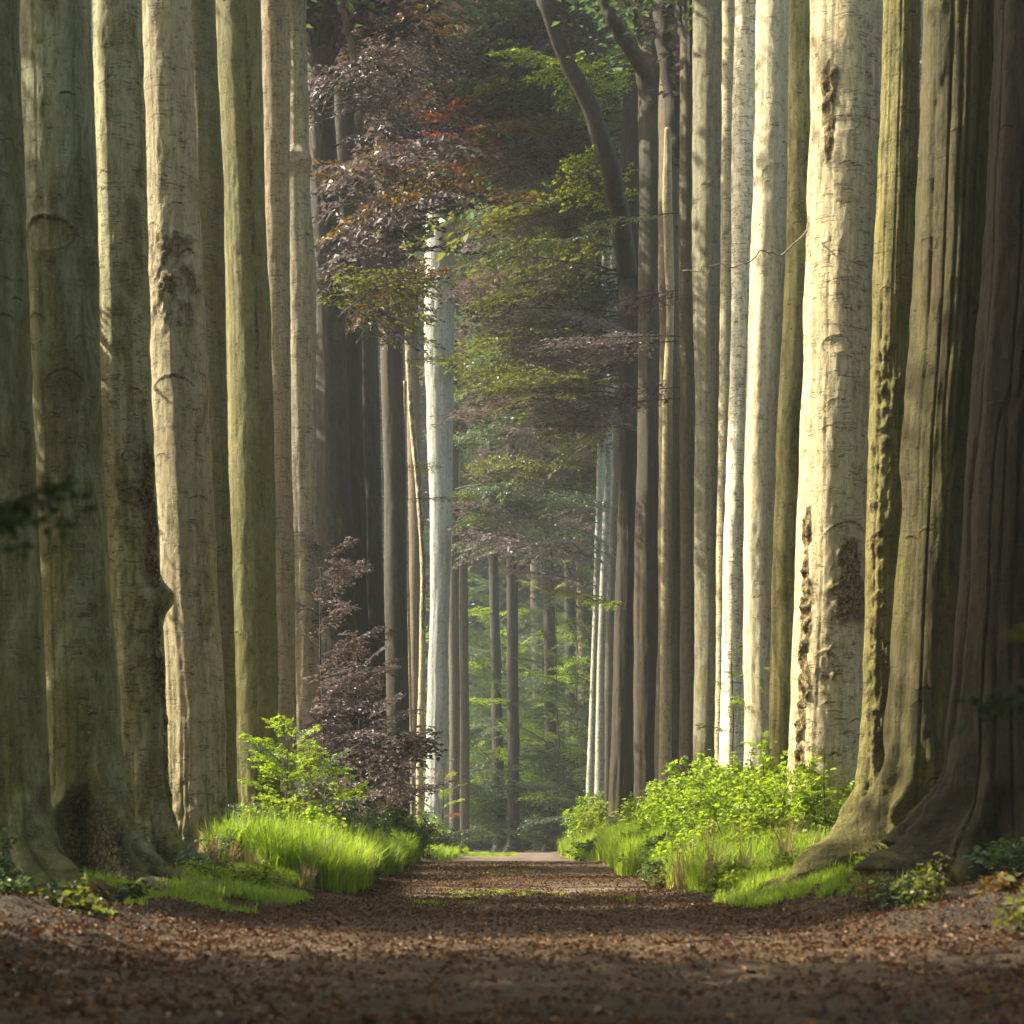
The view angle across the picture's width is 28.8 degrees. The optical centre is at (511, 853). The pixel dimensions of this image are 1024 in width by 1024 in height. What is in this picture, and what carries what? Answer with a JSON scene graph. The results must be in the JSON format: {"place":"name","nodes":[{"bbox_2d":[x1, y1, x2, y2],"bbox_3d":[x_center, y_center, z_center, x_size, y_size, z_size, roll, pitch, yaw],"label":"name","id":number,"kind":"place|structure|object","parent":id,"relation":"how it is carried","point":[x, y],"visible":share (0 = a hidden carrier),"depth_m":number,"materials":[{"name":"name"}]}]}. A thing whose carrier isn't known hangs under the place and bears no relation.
{"place":"outdoors","nodes":[
{"label":"outdoors","id":0,"kind":"place"},
{"bbox_2d":[140,818,380,906],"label":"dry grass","id":1,"kind":"structure","parent":0,"point":[307,880],"depth_m":32.57,"materials":[{"name":"plant"}]},
{"bbox_2d":[0,849,1023,1023],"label":"ground","id":2,"kind":"structure","parent":0,"point":[523,986],"depth_m":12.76,"materials":[{"name":"brown plant"}]},
{"bbox_2d":[0,867,34,898],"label":"ground plant","id":3,"kind":"object","parent":2,"relation":"on","point":[7,887],"visible":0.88,"depth_m":18.06,"materials":[{"name":"green plant"}]},
{"bbox_2d":[0,826,40,888],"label":"bramble bush","id":4,"kind":"object","parent":2,"relation":"on","point":[7,868],"visible":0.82,"depth_m":22.00,"materials":[{"name":"green plant"}]},
{"bbox_2d":[0,463,97,561],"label":"beech sapling","id":5,"kind":"object","parent":2,"relation":"on","point":[26,508],"visible":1,"depth_m":6.67,"materials":[{"name":"green plant"}]},
{"bbox_2d":[0,0,120,905],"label":"beech tree","id":6,"kind":"object","parent":2,"relation":"on","point":[26,807],"visible":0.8,"depth_m":23.47,"materials":[{"name":"brown plant"}]},
{"bbox_2d":[29,873,107,917],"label":"ground plant","id":7,"kind":"object","parent":2,"relation":"on","point":[83,904],"visible":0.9,"depth_m":18.01,"materials":[{"name":"green plant"}]},
{"bbox_2d":[19,0,190,893],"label":"beech tree","id":8,"kind":"object","parent":2,"relation":"on","point":[97,826],"visible":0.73,"depth_m":26.57,"materials":[{"name":"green plant"}]},
{"bbox_2d":[79,870,160,903],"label":"ground plant","id":9,"kind":"object","parent":2,"relation":"on","point":[136,891],"visible":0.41,"depth_m":21.82,"materials":[{"name":"green plant"}]},
{"bbox_2d":[92,0,274,888],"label":"beech tree","id":10,"kind":"object","parent":2,"relation":"on","point":[142,596],"visible":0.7,"depth_m":30.95,"materials":[{"name":"brown plant"}]},
{"bbox_2d":[142,0,229,852],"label":"beech tree","id":11,"kind":"object","parent":2,"relation":"on","point":[196,715],"visible":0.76,"depth_m":36.06,"materials":[{"name":"beige plant"}]},
{"bbox_2d":[171,844,237,874],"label":"bramble bush","id":12,"kind":"object","parent":2,"relation":"on","point":[184,857],"visible":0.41,"depth_m":29.43,"materials":[{"name":"green plant"}]},
{"bbox_2d":[191,0,238,815],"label":"beech tree","id":13,"kind":"object","parent":2,"relation":"on","point":[208,133],"visible":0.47,"depth_m":40.35,"materials":[{"name":"brown plant"}]},
{"bbox_2d":[174,848,296,891],"bbox_3d":[-3.966,0.291,28.591,1.759,0.771,1.407,0,0,0],"label":"bramble bush","id":14,"kind":"object","parent":2,"relation":"on","point":[256,876],"visible":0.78,"depth_m":28.48,"materials":[{"name":"green plant"}]},
{"bbox_2d":[216,0,280,815],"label":"beech tree","id":15,"kind":"object","parent":2,"relation":"on","point":[249,376],"visible":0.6,"depth_m":45.35,"materials":[{"name":"beige plant"}]},
{"bbox_2d":[19,804,517,914],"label":"verge grass","id":16,"kind":"structure","parent":2,"relation":"on","point":[279,845],"depth_m":33.48,"materials":[{"name":"green plant"}]},
{"bbox_2d":[236,793,309,827],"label":"bramble bush","id":17,"kind":"object","parent":2,"relation":"on","point":[295,803],"visible":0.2,"depth_m":39.68,"materials":[{"name":"green plant"}]},
{"bbox_2d":[261,0,297,809],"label":"beech tree","id":18,"kind":"object","parent":2,"relation":"on","point":[276,59],"visible":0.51,"depth_m":50.69,"materials":[{"name":"brown plant"}]},
{"bbox_2d":[237,713,374,815],"bbox_3d":[-4.814,-1.493,44.200,3.654,3.119,3.497,0,0,29],"label":"beech sapling","id":19,"kind":"object","parent":2,"relation":"on","point":[318,771],"visible":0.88,"depth_m":43.81,"materials":[{"name":"green plant"}]},
{"bbox_2d":[281,804,362,839],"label":"bramble bush","id":20,"kind":"object","parent":2,"relation":"on","point":[317,815],"visible":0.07,"depth_m":41.71,"materials":[{"name":"green plant"}]},
{"bbox_2d":[289,0,388,811],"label":"beech tree","id":21,"kind":"object","parent":2,"relation":"on","point":[303,282],"visible":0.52,"depth_m":56.62,"materials":[{"name":"brown plant"}]},
{"bbox_2d":[333,805,394,841],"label":"bramble bush","id":22,"kind":"object","parent":2,"relation":"on","point":[369,820],"visible":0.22,"depth_m":49.87,"materials":[{"name":"green plant"}]},
{"bbox_2d":[294,531,448,812],"bbox_3d":[-4.562,-4.612,55.637,5.164,8.680,6.841,0,0,-14],"label":"beech sapling","id":23,"kind":"object","parent":2,"relation":"on","point":[408,744],"visible":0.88,"depth_m":55.31,"materials":[{"name":"purple plant"}]},
{"bbox_2d":[324,642,454,816],"bbox_3d":[-4.229,-3.385,60.477,3.458,6.291,6.092,0,0,45],"label":"beech sapling","id":24,"kind":"object","parent":2,"relation":"on","point":[421,789],"visible":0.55,"depth_m":60.71,"materials":[{"name":"purple plant"}]},
{"bbox_2d":[369,803,431,849],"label":"bramble bush","id":25,"kind":"object","parent":2,"relation":"on","point":[399,823],"visible":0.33,"depth_m":55.87,"materials":[{"name":"green plant"}]},
{"bbox_2d":[334,0,468,817],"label":"beech tree","id":26,"kind":"object","parent":2,"relation":"on","point":[372,454],"visible":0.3,"depth_m":81.53,"materials":[{"name":"brown plant"}]},
{"bbox_2d":[306,0,506,816],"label":"beech tree","id":27,"kind":"object","parent":2,"relation":"on","point":[327,39],"visible":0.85,"depth_m":65.28,"materials":[{"name":"brown plant"}]},
{"bbox_2d":[403,381,413,812],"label":"thin stem","id":28,"kind":"object","parent":2,"relation":"on","point":[408,590],"visible":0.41,"depth_m":97.92,"materials":[{"name":"brown wood"}]},
{"bbox_2d":[332,0,487,817],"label":"beech tree","id":29,"kind":"object","parent":2,"relation":"on","point":[344,128],"visible":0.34,"depth_m":76.56,"materials":[{"name":"brown plant"}]},
{"bbox_2d":[405,350,425,822],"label":"thin stem","id":30,"kind":"object","parent":2,"relation":"on","point":[422,662],"visible":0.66,"depth_m":99.88,"materials":[{"name":"brown plant"}]},
{"bbox_2d":[363,0,509,818],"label":"beech tree","id":31,"kind":"object","parent":2,"relation":"on","point":[395,516],"visible":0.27,"depth_m":89.52,"materials":[{"name":"brown plant"}]},
{"bbox_2d":[415,758,471,834],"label":"beech sapling","id":32,"kind":"object","parent":2,"relation":"on","point":[451,802],"visible":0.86,"depth_m":104.00,"materials":[{"name":"green plant"}]},
{"bbox_2d":[423,564,507,825],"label":"understory tree","id":33,"kind":"object","parent":2,"relation":"on","point":[472,680],"visible":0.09,"depth_m":148.31,"materials":[{"name":"green plant"}]},
{"bbox_2d":[407,520,542,848],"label":"understory tree","id":34,"kind":"object","parent":2,"relation":"on","point":[485,833],"visible":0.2,"depth_m":132.71,"materials":[{"name":"green plant"}]},
{"bbox_2d":[395,0,562,819],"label":"beech tree","id":35,"kind":"object","parent":2,"relation":"on","point":[414,570],"visible":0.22,"depth_m":99.55,"materials":[{"name":"brown plant"}]},
{"bbox_2d":[424,5,549,846],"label":"beech tree","id":36,"kind":"object","parent":2,"relation":"on","point":[439,391],"visible":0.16,"depth_m":109.46,"materials":[{"name":"white plant"}]},
{"bbox_2d":[424,565,573,833],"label":"understory tree","id":37,"kind":"object","parent":2,"relation":"on","point":[489,676],"visible":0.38,"depth_m":139.99,"materials":[{"name":"green plant"}]},
{"bbox_2d":[468,552,544,835],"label":"understory tree","id":38,"kind":"object","parent":2,"relation":"on","point":[504,665],"visible":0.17,"depth_m":159.66,"materials":[{"name":"green plant"}]},
{"bbox_2d":[417,94,596,843],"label":"beech tree","id":39,"kind":"object","parent":2,"relation":"on","point":[454,691],"visible":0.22,"depth_m":122.61,"materials":[{"name":"green plant"}]},
{"bbox_2d":[91,0,922,850],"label":"distant wood","id":40,"kind":"object","parent":2,"relation":"on","point":[479,566],"depth_m":203.23,"materials":[{"name":"green plant"}]},
{"bbox_2d":[449,724,564,844],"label":"understory tree","id":41,"kind":"object","parent":2,"relation":"on","point":[511,788],"visible":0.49,"depth_m":135.53,"materials":[{"name":"green plant"}]},
{"bbox_2d":[418,111,600,851],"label":"beech tree","id":42,"kind":"object","parent":2,"relation":"on","point":[588,481],"visible":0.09,"depth_m":127.20,"materials":[{"name":"green plant"}]},
{"bbox_2d":[397,0,623,807],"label":"beech tree","id":43,"kind":"object","parent":2,"relation":"on","point":[609,645],"visible":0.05,"depth_m":101.61,"materials":[{"name":"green plant"}]},
{"bbox_2d":[427,0,595,805],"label":"beech tree","id":44,"kind":"object","parent":2,"relation":"on","point":[578,567],"visible":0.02,"depth_m":145.52,"materials":[{"name":"grey plant"}]},
{"bbox_2d":[448,634,576,851],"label":"understory tree","id":45,"kind":"object","parent":2,"relation":"on","point":[529,683],"visible":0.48,"depth_m":137.12,"materials":[{"name":"green plant"}]},
{"bbox_2d":[418,19,620,821],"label":"birch tree","id":46,"kind":"object","parent":2,"relation":"on","point":[600,719],"visible":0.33,"depth_m":112.65,"materials":[{"name":"green plant"}]},
{"bbox_2d":[458,5,588,851],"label":"beech tree","id":47,"kind":"object","parent":2,"relation":"on","point":[496,670],"visible":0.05,"depth_m":137.68,"materials":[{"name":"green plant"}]},
{"bbox_2d":[455,9,595,850],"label":"beech tree","id":48,"kind":"object","parent":2,"relation":"on","point":[549,623],"depth_m":141.62,"materials":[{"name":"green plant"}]},
{"bbox_2d":[469,631,584,834],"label":"understory tree","id":49,"kind":"object","parent":2,"relation":"on","point":[486,709],"visible":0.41,"depth_m":140.94,"materials":[{"name":"green plant"}]},
{"bbox_2d":[478,574,576,847],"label":"understory tree","id":50,"kind":"object","parent":2,"relation":"on","point":[527,618],"visible":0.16,"depth_m":157.31,"materials":[{"name":"green plant"}]},
{"bbox_2d":[459,158,599,851],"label":"beech tree","id":51,"kind":"object","parent":2,"relation":"on","point":[513,809],"visible":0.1,"depth_m":133.64,"materials":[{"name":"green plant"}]},
{"bbox_2d":[429,0,638,826],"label":"beech tree","id":52,"kind":"object","parent":2,"relation":"on","point":[619,184],"visible":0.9,"depth_m":90.25,"materials":[{"name":"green plant"}]},
{"bbox_2d":[528,436,543,850],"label":"beech tree","id":53,"kind":"object","parent":2,"relation":"on","point":[535,847],"visible":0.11,"depth_m":167.41,"materials":[{"name":"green plant"}]},
{"bbox_2d":[456,42,622,811],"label":"birch tree","id":54,"kind":"object","parent":2,"relation":"on","point":[590,776],"visible":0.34,"depth_m":111.95,"materials":[{"name":"green plant"}]},
{"bbox_2d":[490,596,592,842],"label":"understory tree","id":55,"kind":"object","parent":2,"relation":"on","point":[556,769],"visible":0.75,"depth_m":133.17,"materials":[{"name":"green plant"}]},
{"bbox_2d":[488,494,598,830],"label":"understory tree","id":56,"kind":"object","parent":2,"relation":"on","point":[554,694],"visible":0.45,"depth_m":134.91,"materials":[{"name":"green plant"}]},
{"bbox_2d":[493,710,594,835],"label":"understory tree","id":57,"kind":"object","parent":2,"relation":"on","point":[546,820],"visible":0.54,"depth_m":133.93,"materials":[{"name":"green plant"}]},
{"bbox_2d":[505,621,596,819],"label":"understory tree","id":58,"kind":"object","parent":2,"relation":"on","point":[556,740],"visible":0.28,"depth_m":137.22,"materials":[{"name":"green plant"}]},
{"bbox_2d":[506,549,597,811],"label":"understory tree","id":59,"kind":"object","parent":2,"relation":"on","point":[563,727],"visible":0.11,"depth_m":144.79,"materials":[{"name":"green plant"}]},
{"bbox_2d":[516,700,588,809],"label":"understory tree","id":60,"kind":"object","parent":2,"relation":"on","point":[536,796],"visible":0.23,"depth_m":132.30,"materials":[{"name":"green plant"}]},
{"bbox_2d":[520,648,589,817],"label":"understory tree","id":61,"kind":"object","parent":2,"relation":"on","point":[566,723],"visible":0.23,"depth_m":142.78,"materials":[{"name":"green plant"}]},
{"bbox_2d":[527,706,587,822],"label":"understory tree","id":62,"kind":"object","parent":2,"relation":"on","point":[562,787],"visible":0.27,"depth_m":132.49,"materials":[{"name":"green plant"}]},
{"bbox_2d":[522,600,598,827],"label":"understory tree","id":63,"kind":"object","parent":2,"relation":"on","point":[566,740],"visible":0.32,"depth_m":134.41,"materials":[{"name":"green plant"}]},
{"bbox_2d":[563,261,575,837],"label":"beech tree","id":64,"kind":"object","parent":2,"relation":"on","point":[567,616],"visible":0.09,"depth_m":149.65,"materials":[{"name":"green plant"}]},
{"bbox_2d":[560,790,605,844],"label":"bramble bush","id":65,"kind":"object","parent":2,"relation":"on","point":[573,824],"visible":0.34,"depth_m":97.76,"materials":[{"name":"green plant"}]},
{"bbox_2d":[569,792,607,836],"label":"bramble bush","id":66,"kind":"object","parent":2,"relation":"on","point":[596,818],"visible":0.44,"depth_m":91.91,"materials":[{"name":"green plant"}]},
{"bbox_2d":[551,0,659,806],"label":"beech tree","id":67,"kind":"object","parent":2,"relation":"on","point":[646,583],"visible":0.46,"depth_m":81.54,"materials":[{"name":"brown plant"}]},
{"bbox_2d":[519,0,694,780],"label":"beech tree","id":68,"kind":"object","parent":2,"relation":"on","point":[684,36],"visible":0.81,"depth_m":68.37,"materials":[{"name":"brown plant"}]},
{"bbox_2d":[612,784,669,829],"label":"bramble bush","id":69,"kind":"object","parent":2,"relation":"on","point":[625,809],"visible":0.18,"depth_m":55.73,"materials":[{"name":"green plant"}]},
{"bbox_2d":[609,0,721,780],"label":"beech tree","id":70,"kind":"object","parent":2,"relation":"on","point":[706,18],"visible":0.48,"depth_m":60.18,"materials":[{"name":"brown plant"}]},
{"bbox_2d":[658,127,674,789],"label":"snag","id":71,"kind":"object","parent":2,"relation":"on","point":[665,729],"visible":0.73,"depth_m":72.84,"materials":[{"name":"brown wood"}]},
{"bbox_2d":[653,0,680,787],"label":"beech tree","id":72,"kind":"object","parent":2,"relation":"on","point":[669,111],"visible":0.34,"depth_m":75.59,"materials":[{"name":"brown plant"}]},
{"bbox_2d":[619,755,740,829],"bbox_3d":[4.607,-1.456,51.981,4.079,2.338,3.400,0,0,44],"label":"bramble bush","id":73,"kind":"object","parent":2,"relation":"on","point":[656,784],"visible":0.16,"depth_m":51.92,"materials":[{"name":"green plant"}]},
{"bbox_2d":[637,749,745,835],"bbox_3d":[4.647,-1.165,47.037,3.332,2.724,4.102,0,0,0],"label":"bramble bush","id":74,"kind":"object","parent":2,"relation":"on","point":[665,806],"visible":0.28,"depth_m":46.77,"materials":[{"name":"green plant"}]},
{"bbox_2d":[649,805,750,860],"bbox_3d":[3.907,-0.224,40.962,2.223,1.623,2.054,0,0,-38],"label":"bramble bush","id":75,"kind":"object","parent":2,"relation":"on","point":[660,848],"visible":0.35,"depth_m":40.67,"materials":[{"name":"green plant"}]},
{"bbox_2d":[555,801,868,908],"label":"verge grass","id":76,"kind":"structure","parent":2,"relation":"on","point":[740,893],"depth_m":32.55,"materials":[{"name":"green plant"}]},
{"bbox_2d":[695,643,745,762],"bbox_3d":[5.342,-2.783,48.916,1.651,4.804,1.236,0,0,0],"label":"beech sapling","id":77,"kind":"object","parent":2,"relation":"on","point":[732,705],"visible":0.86,"depth_m":48.98,"materials":[{"name":"green plant"}]},
{"bbox_2d":[662,748,781,835],"bbox_3d":[5.047,-1.108,42.980,3.453,2.430,3.543,0,0,0],"label":"bramble bush","id":78,"kind":"object","parent":2,"relation":"on","point":[716,796],"visible":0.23,"depth_m":42.62,"materials":[{"name":"green plant"}]},
{"bbox_2d":[614,795,831,893],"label":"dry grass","id":79,"kind":"structure","parent":2,"relation":"on","point":[680,874],"depth_m":33.23,"materials":[{"name":"plant"}]},
{"bbox_2d":[714,0,734,766],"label":"beech tree","id":80,"kind":"object","parent":2,"relation":"on","point":[728,15],"visible":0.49,"depth_m":56.83,"materials":[{"name":"beige plant"}]},
{"bbox_2d":[695,856,764,895],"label":"weed clump","id":81,"kind":"object","parent":2,"relation":"on","point":[718,874],"visible":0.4,"depth_m":30.39,"materials":[{"name":"green plant"}]},
{"bbox_2d":[719,0,755,775],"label":"beech tree","id":82,"kind":"object","parent":2,"relation":"on","point":[743,115],"visible":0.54,"depth_m":51.76,"materials":[{"name":"beige plant"}]},
{"bbox_2d":[688,757,787,835],"bbox_3d":[4.808,-0.875,38.942,2.760,2.033,2.539,0,0,0],"label":"bramble bush","id":83,"kind":"object","parent":2,"relation":"on","point":[731,797],"visible":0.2,"depth_m":38.86,"materials":[{"name":"green plant"}]},
{"bbox_2d":[725,738,788,813],"bbox_3d":[5.885,-1.165,40.989,2.877,2.473,2.344,0,0,38],"label":"bramble bush","id":84,"kind":"object","parent":2,"relation":"on","point":[776,771],"visible":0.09,"depth_m":41.16,"materials":[{"name":"green plant"}]},
{"bbox_2d":[717,847,797,893],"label":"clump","id":85,"kind":"object","parent":2,"relation":"on","point":[768,865],"visible":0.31,"depth_m":29.35,"materials":[{"name":"green plant"}]},
{"bbox_2d":[743,0,789,776],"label":"beech tree","id":86,"kind":"object","parent":2,"relation":"on","point":[768,234],"visible":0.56,"depth_m":48.24,"materials":[{"name":"beige plant"}]},
{"bbox_2d":[682,0,882,834],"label":"beech tree","id":87,"kind":"object","parent":2,"relation":"on","point":[830,560],"visible":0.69,"depth_m":37.01,"materials":[{"name":"beige plant"}]},
{"bbox_2d":[737,808,831,837],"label":"bramble bush","id":88,"kind":"object","parent":2,"relation":"on","point":[758,820],"visible":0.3,"depth_m":35.33,"materials":[{"name":"green plant"}]},
{"bbox_2d":[769,0,809,783],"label":"beech tree","id":89,"kind":"object","parent":2,"relation":"on","point":[786,496],"visible":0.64,"depth_m":43.78,"materials":[{"name":"brown plant"}]},
{"bbox_2d":[724,756,854,831],"bbox_3d":[5.111,-0.783,36.712,2.518,2.028,2.815,0,0,-30],"label":"bramble bush","id":90,"kind":"object","parent":2,"relation":"on","point":[797,801],"visible":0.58,"depth_m":36.40,"materials":[{"name":"green plant"}]},
{"bbox_2d":[774,746,853,834],"bbox_3d":[5.472,-0.835,34.558,1.188,2.050,1.959,0,0,-41],"label":"beech sapling","id":91,"kind":"object","parent":2,"relation":"on","point":[822,792],"visible":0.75,"depth_m":34.49,"materials":[{"name":"green plant"}]},
{"bbox_2d":[801,0,920,852],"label":"beech tree","id":92,"kind":"object","parent":2,"relation":"on","point":[893,260],"visible":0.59,"depth_m":31.92,"materials":[{"name":"brown plant"}]},
{"bbox_2d":[836,871,894,911],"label":"ground plant","id":93,"kind":"object","parent":2,"relation":"on","point":[865,901],"visible":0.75,"depth_m":19.97,"materials":[{"name":"green plant"}]},
{"bbox_2d":[750,0,993,893],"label":"beech tree","id":94,"kind":"object","parent":2,"relation":"on","point":[956,87],"visible":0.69,"depth_m":27.96,"materials":[{"name":"brown plant"}]},
{"bbox_2d":[863,865,919,912],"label":"ground plant","id":95,"kind":"object","parent":2,"relation":"on","point":[887,899],"visible":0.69,"depth_m":18.89,"materials":[{"name":"green plant"}]},
{"bbox_2d":[868,852,952,908],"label":"ground plant","id":96,"kind":"object","parent":2,"relation":"on","point":[925,889],"visible":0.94,"depth_m":17.55,"materials":[{"name":"green plant"}]},
{"bbox_2d":[844,0,1023,888],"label":"beech tree","id":97,"kind":"object","parent":2,"relation":"on","point":[970,800],"visible":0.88,"depth_m":23.98,"materials":[{"name":"brown plant"}]},
{"bbox_2d":[947,348,1023,738],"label":"beech sapling","id":98,"kind":"object","parent":2,"relation":"on","point":[1003,693],"visible":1,"depth_m":7.06,"materials":[{"name":"green plant"}]},
{"bbox_2d":[957,836,1023,886],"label":"bramble bush","id":99,"kind":"object","parent":2,"relation":"on","point":[1004,863],"visible":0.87,"depth_m":21.97,"materials":[{"name":"green plant"}]},
{"bbox_2d":[969,867,1023,897],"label":"ground plant","id":100,"kind":"object","parent":2,"relation":"on","point":[999,883],"visible":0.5,"depth_m":17.72,"materials":[{"name":"orange plant"}]},
{"bbox_2d":[991,875,1023,932],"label":"ground plant","id":101,"kind":"object","parent":2,"relation":"on","point":[1018,920],"visible":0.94,"depth_m":14.94,"materials":[{"name":"green plant"}]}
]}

